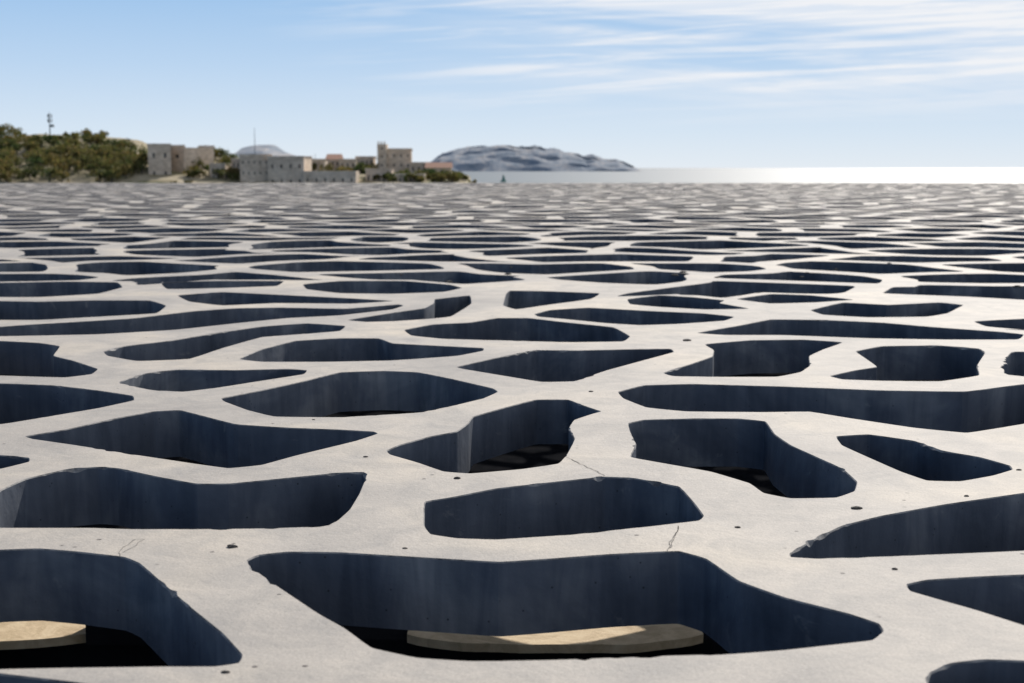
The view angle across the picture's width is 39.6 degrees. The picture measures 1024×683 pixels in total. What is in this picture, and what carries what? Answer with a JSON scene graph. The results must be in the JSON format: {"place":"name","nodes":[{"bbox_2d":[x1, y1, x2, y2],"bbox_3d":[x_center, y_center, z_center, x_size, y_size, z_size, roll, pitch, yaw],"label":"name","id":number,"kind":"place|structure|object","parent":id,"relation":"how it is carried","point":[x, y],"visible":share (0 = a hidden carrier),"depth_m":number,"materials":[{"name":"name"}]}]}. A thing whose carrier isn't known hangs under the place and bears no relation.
{"place":"outdoors","nodes":[
{"label":"outdoors","id":0,"kind":"place"},
{"bbox_2d":[0,134,470,182],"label":"headland hill","id":1,"kind":"structure","parent":0,"point":[82,176],"depth_m":371.54,"materials":[{"name":"green plant"}]},
{"bbox_2d":[47,112,53,139],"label":"antenna mast","id":2,"kind":"object","parent":1,"relation":"on","point":[48,115],"visible":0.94,"depth_m":425.07,"materials":[{"name":"white metal"}]},
{"bbox_2d":[147,143,170,174],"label":"stone fort","id":3,"kind":"structure","parent":1,"relation":"on","point":[159,159],"depth_m":374.93,"materials":[{"name":"grey stone"}]},
{"bbox_2d":[171,145,213,171],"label":"stone fort","id":4,"kind":"structure","parent":1,"relation":"on","point":[182,157],"depth_m":381.74,"materials":[{"name":"grey stone"}]},
{"bbox_2d":[209,163,231,177],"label":"stone house","id":5,"kind":"structure","parent":1,"relation":"on","point":[213,166],"depth_m":375.24,"materials":[{"name":"grey stone"}]},
{"bbox_2d":[231,158,239,177],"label":"stone house","id":6,"kind":"structure","parent":1,"relation":"on","point":[235,162],"depth_m":377.03,"materials":[{"name":"grey stone"}]},
{"bbox_2d":[0,123,476,182],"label":"distant trees","id":7,"kind":"object","parent":1,"relation":"on","point":[117,158],"visible":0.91,"depth_m":381.31,"materials":[{"name":"green plant"}]},
{"bbox_2d":[240,157,267,181],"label":"walls","id":8,"kind":"structure","parent":1,"relation":"on","point":[253,169],"depth_m":369.31,"materials":[{"name":"stone"}]},
{"bbox_2d":[239,154,271,156],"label":"parapet","id":9,"kind":"structure","parent":8,"relation":"on","point":[253,155],"depth_m":368.73,"materials":[{"name":"stone"}]},
{"bbox_2d":[268,159,311,182],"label":"walls","id":10,"kind":"structure","parent":1,"relation":"on","point":[286,170],"depth_m":367.42,"materials":[{"name":"stone"}]},
{"bbox_2d":[267,156,311,158],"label":"parapet","id":11,"kind":"structure","parent":10,"relation":"on","point":[289,157],"depth_m":366.85,"materials":[{"name":"stone"}]},
{"bbox_2d":[312,159,328,170],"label":"stone house","id":12,"kind":"structure","parent":1,"relation":"on","point":[323,162],"depth_m":398.89,"materials":[{"name":"grey stone"}]},
{"bbox_2d":[303,171,358,182],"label":"walls","id":13,"kind":"structure","parent":1,"relation":"on","point":[330,176],"depth_m":365.59,"materials":[{"name":"stone"}]},
{"bbox_2d":[325,154,343,169],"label":"stone house","id":14,"kind":"structure","parent":1,"relation":"on","point":[333,159],"depth_m":406.97,"materials":[{"name":"grey stone"}]},
{"bbox_2d":[339,159,358,170],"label":"stone house","id":15,"kind":"structure","parent":1,"relation":"on","point":[346,163],"depth_m":401.87,"materials":[{"name":"grey stone"}]},
{"bbox_2d":[355,156,376,166],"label":"stone house","id":16,"kind":"structure","parent":1,"relation":"on","point":[368,159],"depth_m":408.68,"materials":[{"name":"grey stone"}]},
{"bbox_2d":[365,168,394,180],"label":"stone house","id":17,"kind":"structure","parent":1,"relation":"on","point":[371,173],"depth_m":373.39,"materials":[{"name":"grey stone"}]},
{"bbox_2d":[377,141,387,167],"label":"stone tower","id":18,"kind":"structure","parent":1,"relation":"on","point":[381,154],"depth_m":404.64,"materials":[{"name":"grey stone"}]},
{"bbox_2d":[387,148,412,171],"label":"castle keep","id":19,"kind":"structure","parent":1,"relation":"on","point":[398,159],"depth_m":406.71,"materials":[{"name":"stone"}]},
{"bbox_2d":[394,174,425,181],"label":"stone house","id":20,"kind":"structure","parent":1,"relation":"on","point":[400,178],"depth_m":371.55,"materials":[{"name":"grey stone"}]},
{"bbox_2d":[409,162,425,172],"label":"stone house","id":21,"kind":"structure","parent":1,"relation":"on","point":[415,166],"depth_m":401.97,"materials":[{"name":"grey stone"}]},
{"bbox_2d":[425,162,452,172],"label":"stone house","id":22,"kind":"structure","parent":1,"relation":"on","point":[441,166],"depth_m":398.37,"materials":[{"name":"grey"}]},
{"bbox_2d":[235,145,295,156],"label":"hill","id":23,"kind":"structure","parent":0,"point":[274,150],"depth_m":2897.95,"materials":[{"name":"stone"}]},
{"bbox_2d":[0,373,945,668],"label":"floor","id":24,"kind":"structure","parent":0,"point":[42,645],"depth_m":4.66,"materials":[{"name":"stone"}]},
{"bbox_2d":[0,183,1023,682],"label":"concrete lattice roof","id":25,"kind":"structure","parent":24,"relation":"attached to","point":[236,337],"depth_m":3.47,"materials":[{"name":"grey concrete"}]},
{"bbox_2d":[221,263,1021,672],"bbox_3d":[0.972,-0.052,5.340,3.215,0.011,7.335,0,7,0],"label":"grit","id":26,"kind":"object","parent":25,"relation":"on","point":[591,391],"visible":1,"depth_m":2.97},
{"bbox_2d":[0,0,1023,167],"label":"sky","id":27,"kind":"structure","parent":0,"point":[637,83],"materials":[{"name":"blue"}]},
{"bbox_2d":[431,145,640,170],"bbox_3d":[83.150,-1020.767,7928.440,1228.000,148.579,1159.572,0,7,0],"label":"island","id":28,"kind":"structure","parent":0,"point":[502,158],"depth_m":7550.12,"materials":[{"name":"stone"}]},
{"bbox_2d":[455,168,1023,182],"bbox_3d":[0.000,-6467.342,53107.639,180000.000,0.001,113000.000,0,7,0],"label":"sea","id":29,"kind":"structure","parent":0,"point":[829,175],"depth_m":3455.16,"materials":[{"name":"white liquid"}]}
]}

